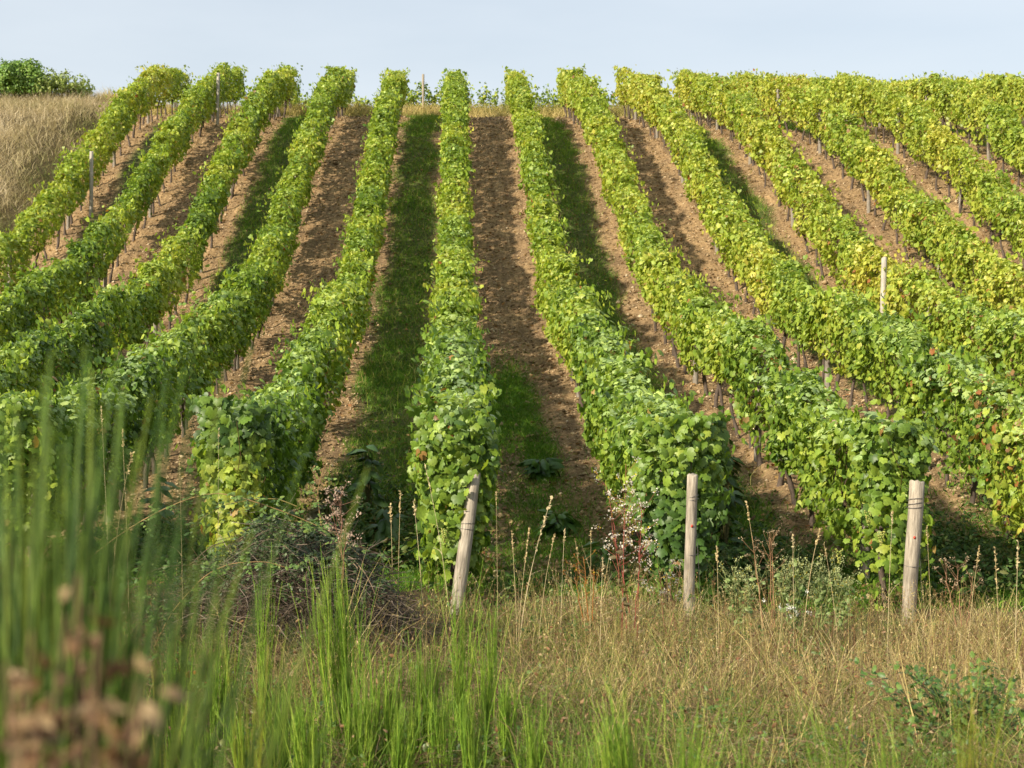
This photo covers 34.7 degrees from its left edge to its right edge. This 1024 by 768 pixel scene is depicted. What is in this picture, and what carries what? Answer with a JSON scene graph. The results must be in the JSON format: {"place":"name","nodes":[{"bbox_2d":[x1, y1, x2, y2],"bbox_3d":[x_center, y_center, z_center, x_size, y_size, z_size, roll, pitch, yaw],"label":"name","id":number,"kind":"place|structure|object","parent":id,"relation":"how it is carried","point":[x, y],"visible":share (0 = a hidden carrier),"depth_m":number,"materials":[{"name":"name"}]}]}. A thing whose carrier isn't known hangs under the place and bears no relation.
{"place":"outdoors","nodes":[
{"label":"outdoors","id":0,"kind":"place"},
{"bbox_2d":[0,103,1023,767],"bbox_3d":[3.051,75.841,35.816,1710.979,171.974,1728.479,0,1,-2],"label":"ground","id":1,"kind":"structure","parent":0,"point":[502,281],"depth_m":37.78,"materials":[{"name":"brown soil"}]},
{"bbox_2d":[0,57,48,99],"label":"hedge bush","id":2,"kind":"object","parent":1,"relation":"on","point":[17,77],"visible":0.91,"depth_m":56.80,"materials":[{"name":"green plant"}]},
{"bbox_2d":[26,67,95,99],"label":"hedge bush","id":3,"kind":"object","parent":1,"relation":"on","point":[58,84],"visible":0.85,"depth_m":57.37,"materials":[{"name":"green plant"}]},
{"bbox_2d":[0,88,124,256],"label":"dry grass bank","id":4,"kind":"structure","parent":1,"relation":"on","point":[55,102],"depth_m":50.71,"materials":[{"name":"plant"}]},
{"bbox_2d":[89,151,92,216],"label":"wooden post","id":5,"kind":"object","parent":1,"relation":"on","point":[91,183],"visible":0.92,"depth_m":43.32,"materials":[{"name":"grey wood"}]},
{"bbox_2d":[0,575,189,767],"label":"withered shrub","id":6,"kind":"object","parent":1,"relation":"on","point":[45,724],"visible":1,"depth_m":1.11,"materials":[{"name":"plant"}]},
{"bbox_2d":[0,61,192,293],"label":"vine row","id":7,"kind":"object","parent":1,"relation":"on","point":[134,98],"visible":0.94,"depth_m":43.50,"materials":[{"name":"green plant"}]},
{"bbox_2d":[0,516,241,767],"bbox_3d":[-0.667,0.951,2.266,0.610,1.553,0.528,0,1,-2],"label":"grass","id":8,"kind":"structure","parent":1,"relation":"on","point":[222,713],"depth_m":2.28,"materials":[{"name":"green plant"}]},
{"bbox_2d":[0,62,247,346],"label":"vine row","id":9,"kind":"object","parent":1,"relation":"on","point":[34,287],"visible":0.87,"depth_m":37.97,"materials":[{"name":"green plant"}]},
{"bbox_2d":[0,62,303,397],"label":"vine row","id":10,"kind":"object","parent":1,"relation":"on","point":[25,360],"visible":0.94,"depth_m":31.89,"materials":[{"name":"green plant"}]},
{"bbox_2d":[139,477,177,533],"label":"tall weed","id":11,"kind":"object","parent":1,"relation":"on","point":[163,513],"visible":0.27,"depth_m":17.05,"materials":[{"name":"green plant"}]},
{"bbox_2d":[26,112,305,529],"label":"grass strip","id":12,"kind":"object","parent":1,"relation":"on","point":[276,139],"depth_m":44.82,"materials":[{"name":"green plant"}]},
{"bbox_2d":[143,668,190,767],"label":"clump","id":13,"kind":"object","parent":1,"relation":"on","point":[166,728],"visible":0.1,"depth_m":3.99,"materials":[{"name":"green plant"}]},
{"bbox_2d":[160,630,195,765],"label":"clump","id":14,"kind":"object","parent":1,"relation":"on","point":[183,710],"visible":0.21,"depth_m":7.96,"materials":[{"name":"green plant"}]},
{"bbox_2d":[0,64,358,578],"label":"vine row","id":15,"kind":"object","parent":1,"relation":"on","point":[239,303],"visible":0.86,"depth_m":23.21,"materials":[{"name":"green plant"}]},
{"bbox_2d":[0,306,368,767],"bbox_3d":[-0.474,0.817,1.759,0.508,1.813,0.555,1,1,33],"label":"grass","id":16,"kind":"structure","parent":1,"relation":"on","point":[87,542],"depth_m":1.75,"materials":[{"name":"green plant"}]},
{"bbox_2d":[96,600,295,767],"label":"grass","id":17,"kind":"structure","parent":1,"relation":"on","point":[228,707],"depth_m":2.65,"materials":[{"name":"green plant"}]},
{"bbox_2d":[179,720,216,767],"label":"clump","id":18,"kind":"object","parent":1,"relation":"on","point":[208,740],"visible":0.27,"depth_m":6.98,"materials":[{"name":"green plant"}]},
{"bbox_2d":[132,548,303,666],"bbox_3d":[-1.942,1.536,10.839,1.159,0.885,0.193,0,1,-2],"label":"dog rose","id":19,"kind":"object","parent":1,"relation":"on","point":[255,567],"visible":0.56,"depth_m":10.85,"materials":[{"name":"green plant"}]},
{"bbox_2d":[216,73,219,123],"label":"wooden post","id":20,"kind":"object","parent":1,"relation":"on","point":[217,96],"visible":0.88,"depth_m":53.02,"materials":[{"name":"grey wood"}]},
{"bbox_2d":[202,608,253,766],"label":"clump","id":21,"kind":"object","parent":1,"relation":"on","point":[221,694],"visible":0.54,"depth_m":8.37,"materials":[{"name":"green plant"}]},
{"bbox_2d":[215,705,263,767],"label":"clump","id":22,"kind":"object","parent":1,"relation":"on","point":[243,728],"visible":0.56,"depth_m":7.37,"materials":[{"name":"green plant"}]},
{"bbox_2d":[222,615,302,767],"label":"clump","id":23,"kind":"object","parent":1,"relation":"on","point":[259,744],"visible":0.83,"depth_m":4.19,"materials":[{"name":"green plant"}]},
{"bbox_2d":[249,544,281,741],"bbox_3d":[-1.318,1.451,8.830,0.176,1.204,0.248,0,1,-18],"label":"grass clump","id":24,"kind":"object","parent":1,"relation":"on","point":[261,638],"visible":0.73,"depth_m":8.88,"materials":[{"name":"green plant"}]},
{"bbox_2d":[250,658,295,767],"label":"clump","id":25,"kind":"object","parent":1,"relation":"on","point":[285,759],"visible":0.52,"depth_m":7.58,"materials":[{"name":"green plant"}]},
{"bbox_2d":[118,489,449,664],"bbox_3d":[-1.819,1.337,11.878,2.803,1.199,1.984,0,1,-2],"label":"bramble thicket","id":26,"kind":"object","parent":1,"relation":"on","point":[290,551],"visible":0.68,"depth_m":11.59,"materials":[{"name":"brown plant"}]},
{"bbox_2d":[96,466,387,560],"bbox_3d":[-1.913,0.916,11.448,2.096,0.673,0.227,0,1,-2],"label":"dog rose","id":27,"kind":"object","parent":26,"relation":"on","point":[309,528],"visible":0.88,"depth_m":11.45,"materials":[{"name":"green plant"}]},
{"bbox_2d":[173,67,409,588],"bbox_3d":[-3.262,-4.587,35.890,1.282,12.239,43.012,0,1,-2],"label":"vine row","id":28,"kind":"object","parent":1,"relation":"on","point":[276,420],"visible":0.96,"depth_m":20.09,"materials":[{"name":"green plant"}]},
{"bbox_2d":[285,704,315,767],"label":"clump","id":29,"kind":"object","parent":1,"relation":"on","point":[293,747],"visible":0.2,"depth_m":7.99,"materials":[{"name":"green plant"}]},
{"bbox_2d":[276,680,336,767],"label":"grass clump","id":30,"kind":"object","parent":1,"relation":"on","point":[312,737],"visible":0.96,"depth_m":7.18,"materials":[{"name":"green plant"}]},
{"bbox_2d":[304,489,349,552],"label":"tall weed","id":31,"kind":"object","parent":1,"relation":"on","point":[313,513],"visible":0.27,"depth_m":15.85,"materials":[{"name":"green plant"}]},
{"bbox_2d":[289,542,381,764],"bbox_3d":[-0.920,1.433,8.575,0.485,1.188,0.286,0,1,-2],"label":"grass clump","id":32,"kind":"object","parent":1,"relation":"on","point":[341,652],"visible":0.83,"depth_m":8.58,"materials":[{"name":"green plant"}]},
{"bbox_2d":[319,478,362,621],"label":"dried thistle","id":33,"kind":"object","parent":1,"relation":"on","point":[336,512],"visible":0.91,"depth_m":11.34,"materials":[{"name":"brown plant"}]},
{"bbox_2d":[271,109,441,583],"bbox_3d":[-2.218,-4.032,36.473,2.463,11.191,43.958,0,1,-2],"label":"grass strip","id":34,"kind":"object","parent":1,"relation":"on","point":[420,119],"depth_m":31.47,"materials":[{"name":"green plant"}]},
{"bbox_2d":[340,680,384,767],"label":"grass clump","id":35,"kind":"object","parent":1,"relation":"on","point":[367,725],"visible":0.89,"depth_m":7.80,"materials":[{"name":"green plant"}]},
{"bbox_2d":[346,445,389,527],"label":"tall weed","id":36,"kind":"object","parent":1,"relation":"on","point":[369,483],"visible":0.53,"depth_m":18.29,"materials":[{"name":"green plant"}]},
{"bbox_2d":[353,639,411,767],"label":"grass clump","id":37,"kind":"object","parent":1,"relation":"on","point":[387,709],"visible":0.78,"depth_m":7.90,"materials":[{"name":"green plant"}]},
{"bbox_2d":[362,508,410,567],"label":"tall weed","id":38,"kind":"object","parent":1,"relation":"on","point":[384,525],"visible":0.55,"depth_m":16.18,"materials":[{"name":"green plant"}]},
{"bbox_2d":[386,692,425,767],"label":"grass clump","id":39,"kind":"object","parent":1,"relation":"on","point":[399,739],"visible":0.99,"depth_m":7.38,"materials":[{"name":"green plant"}]},
{"bbox_2d":[412,499,436,633],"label":"grass stalk","id":40,"kind":"object","parent":1,"relation":"on","point":[414,507],"depth_m":12.31,"materials":[{"name":"plant"}]},
{"bbox_2d":[404,621,458,767],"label":"grass clump","id":41,"kind":"object","parent":1,"relation":"on","point":[430,678],"visible":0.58,"depth_m":8.01,"materials":[{"name":"green plant"}]},
{"bbox_2d":[256,78,626,110],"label":"vine row","id":42,"kind":"object","parent":1,"relation":"on","point":[411,97],"visible":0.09,"depth_m":62.96,"materials":[{"name":"green plant"}]},
{"bbox_2d":[424,680,464,767],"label":"grass clump","id":43,"kind":"object","parent":1,"relation":"on","point":[440,723],"visible":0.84,"depth_m":7.82,"materials":[{"name":"green plant"}]},
{"bbox_2d":[404,68,515,597],"bbox_3d":[-1.194,-4.530,35.745,1.275,12.300,43.572,0,1,-2],"label":"vine row","id":44,"kind":"object","parent":1,"relation":"on","point":[454,442],"visible":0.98,"depth_m":17.58,"materials":[{"name":"green plant"}]},
{"bbox_2d":[450,473,480,614],"bbox_3d":[-0.417,1.499,14.139,0.130,1.518,0.129,8,-11,-2],"label":"wooden post","id":45,"kind":"object","parent":1,"relation":"on","point":[466,535],"visible":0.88,"depth_m":14.12,"materials":[{"name":"brown wood"}]},
{"bbox_2d":[441,557,490,759],"bbox_3d":[-0.272,1.467,8.530,0.214,1.154,0.282,-1,1,-31],"label":"grass clump","id":46,"kind":"object","parent":1,"relation":"on","point":[458,688],"visible":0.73,"depth_m":8.50,"materials":[{"name":"green plant"}]},
{"bbox_2d":[452,690,494,767],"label":"grass clump","id":47,"kind":"object","parent":1,"relation":"on","point":[469,750],"visible":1,"depth_m":7.31,"materials":[{"name":"green plant"}]},
{"bbox_2d":[463,592,514,764],"bbox_3d":[-0.120,1.544,8.329,0.262,0.962,0.235,0,1,-2],"label":"grass clump","id":48,"kind":"object","parent":1,"relation":"on","point":[489,677],"visible":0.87,"depth_m":8.31,"materials":[{"name":"green plant"}]},
{"bbox_2d":[493,665,523,767],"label":"grass clump","id":49,"kind":"object","parent":1,"relation":"on","point":[505,702],"visible":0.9,"depth_m":7.92,"materials":[{"name":"green plant"}]},
{"bbox_2d":[13,574,1023,767],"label":"leafy weeds","id":50,"kind":"object","parent":1,"relation":"on","point":[909,740],"visible":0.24,"depth_m":10.05,"materials":[{"name":"green plant"}]},
{"bbox_2d":[26,136,1023,614],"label":"weeds","id":51,"kind":"object","parent":1,"relation":"on","point":[962,546],"visible":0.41,"depth_m":16.66,"materials":[{"name":"green plant"}]},
{"bbox_2d":[499,686,554,767],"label":"grass clump","id":52,"kind":"object","parent":1,"relation":"on","point":[531,760],"visible":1,"depth_m":6.62,"materials":[{"name":"green plant"}]},
{"bbox_2d":[504,527,555,646],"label":"grass stalk","id":53,"kind":"object","parent":1,"relation":"on","point":[529,533],"depth_m":12.12,"materials":[{"name":"plant"}]},
{"bbox_2d":[520,496,554,635],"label":"grass stalk","id":54,"kind":"object","parent":1,"relation":"on","point":[547,508],"depth_m":12.24,"materials":[{"name":"plant"}]},
{"bbox_2d":[516,458,564,479],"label":"dock plant","id":55,"kind":"object","parent":1,"relation":"on","point":[547,466],"visible":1,"depth_m":20.83,"materials":[{"name":"green plant"}]},
{"bbox_2d":[86,85,1023,128],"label":"headland grass","id":56,"kind":"structure","parent":1,"relation":"on","point":[479,111],"depth_m":59.35,"materials":[{"name":"plant"}]},
{"bbox_2d":[534,509,582,537],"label":"dock plant","id":57,"kind":"object","parent":1,"relation":"on","point":[561,522],"visible":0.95,"depth_m":17.95,"materials":[{"name":"green plant"}]},
{"bbox_2d":[542,728,596,767],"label":"clump","id":58,"kind":"object","parent":1,"relation":"on","point":[580,758],"visible":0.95,"depth_m":6.21,"materials":[{"name":"green plant"}]},
{"bbox_2d":[562,549,603,620],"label":"dock tuft","id":59,"kind":"object","parent":1,"relation":"on","point":[585,585],"visible":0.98,"depth_m":11.94,"materials":[{"name":"brown plant"}]},
{"bbox_2d":[581,541,612,564],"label":"dock plant","id":60,"kind":"object","parent":1,"relation":"on","point":[592,545],"visible":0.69,"depth_m":16.59,"materials":[{"name":"green plant"}]},
{"bbox_2d":[583,715,620,767],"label":"clump","id":61,"kind":"object","parent":1,"relation":"on","point":[601,762],"visible":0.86,"depth_m":5.63,"materials":[{"name":"green plant"}]},
{"bbox_2d":[501,66,747,605],"bbox_3d":[0.767,-4.401,35.218,1.204,12.300,42.608,0,1,-2],"label":"vine row","id":62,"kind":"object","parent":1,"relation":"on","point":[629,413],"visible":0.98,"depth_m":18.02,"materials":[{"name":"green plant"}]},
{"bbox_2d":[591,456,658,640],"bbox_3d":[0.847,1.239,12.240,0.509,1.410,0.324,0,1,-2],"label":"groundsel plant","id":63,"kind":"object","parent":1,"relation":"on","point":[620,551],"visible":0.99,"depth_m":12.24,"materials":[{"name":"brown plant"}]},
{"bbox_2d":[589,663,667,767],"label":"clump","id":64,"kind":"object","parent":1,"relation":"on","point":[623,756],"visible":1,"depth_m":5.61,"materials":[{"name":"green plant"}]},
{"bbox_2d":[644,543,682,631],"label":"groundsel plant","id":65,"kind":"object","parent":1,"relation":"on","point":[669,585],"visible":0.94,"depth_m":12.67,"materials":[{"name":"green plant"}]},
{"bbox_2d":[539,113,812,601],"bbox_3d":[1.717,-3.888,36.675,2.496,11.224,43.816,0,1,-2],"label":"grass strip","id":66,"kind":"object","parent":1,"relation":"on","point":[549,123],"depth_m":38.49,"materials":[{"name":"green plant"}]},
{"bbox_2d":[641,701,731,767],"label":"grass","id":67,"kind":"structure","parent":1,"relation":"on","point":[691,755],"depth_m":5.24,"materials":[{"name":"green plant"}]},
{"bbox_2d":[683,473,701,616],"bbox_3d":[1.554,1.511,13.997,0.190,1.499,0.117,0,1,23],"label":"wooden post","id":68,"kind":"object","parent":1,"relation":"on","point":[691,525],"visible":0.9,"depth_m":13.96,"materials":[{"name":"brown wood"}]},
{"bbox_2d":[714,489,746,553],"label":"tall weed","id":69,"kind":"object","parent":1,"relation":"on","point":[726,530],"visible":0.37,"depth_m":16.68,"materials":[{"name":"green plant"}]},
{"bbox_2d":[722,439,745,508],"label":"tall weed","id":70,"kind":"object","parent":1,"relation":"on","point":[731,479],"visible":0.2,"depth_m":18.91,"materials":[{"name":"green plant"}]},
{"bbox_2d":[715,556,776,630],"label":"fleabane clump","id":71,"kind":"object","parent":1,"relation":"on","point":[731,582],"visible":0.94,"depth_m":12.79,"materials":[{"name":"green plant"}]},
{"bbox_2d":[734,716,763,767],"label":"grass","id":72,"kind":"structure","parent":1,"relation":"on","point":[747,751],"depth_m":5.02,"materials":[{"name":"green plant"}]},
{"bbox_2d":[556,63,943,610],"bbox_3d":[2.724,-4.623,37.008,1.259,12.806,45.298,0,1,-2],"label":"vine row","id":73,"kind":"object","parent":1,"relation":"on","point":[884,463],"visible":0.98,"depth_m":19.33,"materials":[{"name":"green plant"}]},
{"bbox_2d":[754,365,763,461],"bbox_3d":[3.252,0.530,21.628,0.146,1.571,0.094,0,1,29],"label":"wooden post","id":74,"kind":"object","parent":1,"relation":"on","point":[759,430],"visible":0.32,"depth_m":21.59,"materials":[{"name":"grey wood"}]},
{"bbox_2d":[738,523,786,627],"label":"seeding weed","id":75,"kind":"object","parent":1,"relation":"on","point":[771,544],"visible":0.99,"depth_m":12.40,"materials":[{"name":"brown plant"}]},
{"bbox_2d":[762,591,811,642],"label":"yarrow plant","id":76,"kind":"object","parent":1,"relation":"on","point":[789,608],"visible":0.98,"depth_m":12.01,"materials":[{"name":"white plant"}]},
{"bbox_2d":[800,528,820,657],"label":"grass stalk","id":77,"kind":"object","parent":1,"relation":"on","point":[817,539],"depth_m":12.54,"materials":[{"name":"plant"}]},
{"bbox_2d":[612,65,1023,538],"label":"vine row","id":78,"kind":"object","parent":1,"relation":"on","point":[864,331],"visible":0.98,"depth_m":23.69,"materials":[{"name":"green plant"}]},
{"bbox_2d":[818,109,821,153],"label":"wooden post","id":79,"kind":"object","parent":1,"relation":"on","point":[819,144],"visible":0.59,"depth_m":45.00,"materials":[{"name":"grey wood"}]},
{"bbox_2d":[800,551,846,629],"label":"fleabane clump","id":80,"kind":"object","parent":1,"relation":"on","point":[820,598],"visible":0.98,"depth_m":12.82,"materials":[{"name":"green plant"}]},
{"bbox_2d":[795,684,853,767],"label":"grass","id":81,"kind":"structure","parent":1,"relation":"on","point":[828,761],"depth_m":4.63,"materials":[{"name":"plant"}]},
{"bbox_2d":[825,312,830,387],"bbox_3d":[5.083,-0.425,26.380,0.096,1.569,0.092,0,2,-2],"label":"wooden post","id":82,"kind":"object","parent":1,"relation":"on","point":[827,365],"visible":0.2,"depth_m":26.35,"materials":[{"name":"grey wood"}]},
{"bbox_2d":[643,118,1022,482],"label":"grass strip","id":83,"kind":"object","parent":1,"relation":"on","point":[742,185],"depth_m":41.02,"materials":[{"name":"green plant"}]},
{"bbox_2d":[815,568,862,629],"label":"fleabane clump","id":84,"kind":"object","parent":1,"relation":"on","point":[843,603],"visible":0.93,"depth_m":12.81,"materials":[{"name":"green plant"}]},
{"bbox_2d":[667,67,1023,419],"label":"vine row","id":85,"kind":"object","parent":1,"relation":"on","point":[857,256],"visible":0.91,"depth_m":33.08,"materials":[{"name":"green plant"}]},
{"bbox_2d":[860,504,869,582],"bbox_3d":[3.466,1.429,16.069,0.100,1.567,0.155,1,1,39],"label":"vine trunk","id":86,"kind":"object","parent":1,"relation":"on","point":[863,567],"visible":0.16,"depth_m":16.03,"materials":[{"name":"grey wood"}]},
{"bbox_2d":[867,167,870,212],"bbox_3d":[8.584,-4.649,39.445,0.101,1.568,0.092,-1,2,-2],"label":"wooden post","id":87,"kind":"object","parent":1,"relation":"on","point":[868,202],"visible":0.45,"depth_m":39.41,"materials":[{"name":"grey wood"}]},
{"bbox_2d":[729,68,1023,319],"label":"vine row","id":88,"kind":"object","parent":1,"relation":"on","point":[798,97],"visible":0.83,"depth_m":36.78,"materials":[{"name":"green plant"}]},
{"bbox_2d":[836,711,918,767],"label":"grass","id":89,"kind":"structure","parent":1,"relation":"on","point":[883,763],"depth_m":4.65,"materials":[{"name":"green plant"}]},
{"bbox_2d":[878,257,886,358],"bbox_3d":[6.609,-1.212,29.225,0.153,2.115,0.112,0,1,19],"label":"wooden post","id":90,"kind":"object","parent":1,"relation":"on","point":[883,273],"visible":0.45,"depth_m":29.17,"materials":[{"name":"brown wood"}]},
{"bbox_2d":[772,120,1019,306],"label":"grass strip","id":91,"kind":"object","parent":1,"relation":"on","point":[791,125],"depth_m":46.93,"materials":[{"name":"green plant"}]},
{"bbox_2d":[780,70,1023,267],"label":"vine row","id":92,"kind":"object","parent":1,"relation":"on","point":[936,136],"visible":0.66,"depth_m":40.37,"materials":[{"name":"green plant"}]},
{"bbox_2d":[887,511,916,673],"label":"grass stalk","id":93,"kind":"object","parent":1,"relation":"on","point":[892,512],"depth_m":11.90,"materials":[{"name":"plant"}]},
{"bbox_2d":[902,480,924,625],"bbox_3d":[3.541,1.628,14.438,0.176,1.578,0.175,3,1,-2],"label":"wooden post","id":94,"kind":"object","parent":1,"relation":"on","point":[915,506],"visible":0.88,"depth_m":14.40,"materials":[{"name":"brown wood"}]},
{"bbox_2d":[835,70,1023,185],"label":"vine row","id":95,"kind":"object","parent":1,"relation":"on","point":[945,95],"visible":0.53,"depth_m":43.94,"materials":[{"name":"green plant"}]},
{"bbox_2d":[836,649,1023,759],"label":"oak sapling","id":96,"kind":"object","parent":1,"relation":"on","point":[918,678],"visible":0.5,"depth_m":8.96,"materials":[{"name":"green plant"}]},
{"bbox_2d":[867,123,1017,158],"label":"grass strip","id":97,"kind":"object","parent":1,"relation":"on","point":[961,130],"depth_m":47.97,"materials":[{"name":"green plant"}]},
{"bbox_2d":[883,70,1023,129],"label":"vine row","id":98,"kind":"object","parent":1,"relation":"on","point":[1009,91],"visible":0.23,"depth_m":47.52,"materials":[{"name":"green plant"}]},
{"bbox_2d":[932,553,983,626],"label":"seeding weed","id":99,"kind":"object","parent":1,"relation":"on","point":[955,584],"visible":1,"depth_m":12.17,"materials":[{"name":"brown plant"}]},
{"bbox_2d":[952,560,981,606],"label":"creeping vine","id":100,"kind":"object","parent":1,"relation":"on","point":[966,577],"visible":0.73,"depth_m":15.14,"materials":[{"name":"green plant"}]},
{"bbox_2d":[946,628,1023,767],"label":"grass","id":101,"kind":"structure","parent":1,"relation":"on","point":[963,759],"depth_m":4.46,"materials":[{"name":"green plant"}]},
{"bbox_2d":[1015,540,1022,660],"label":"grass stalk","id":102,"kind":"object","parent":1,"relation":"on","point":[1017,558],"depth_m":11.97,"materials":[{"name":"plant"}]},
{"bbox_2d":[0,0,1023,111],"label":"sky","id":103,"kind":"structure","parent":0,"point":[104,41],"materials":[{"name":"blue"}]},
{"bbox_2d":[13,500,1023,767],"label":"dry grass","id":104,"kind":"structure","parent":0,"point":[712,650],"depth_m":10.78,"materials":[{"name":"plant"}]},
{"bbox_2d":[767,545,822,629],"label":"fleabane clump","id":105,"kind":"object","parent":104,"relation":"on","point":[796,577],"visible":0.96,"depth_m":12.81,"materials":[{"name":"green plant"}]},
{"bbox_2d":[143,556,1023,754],"bbox_3d":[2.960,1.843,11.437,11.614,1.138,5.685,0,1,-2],"label":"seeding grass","id":106,"kind":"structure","parent":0,"point":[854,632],"depth_m":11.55,"materials":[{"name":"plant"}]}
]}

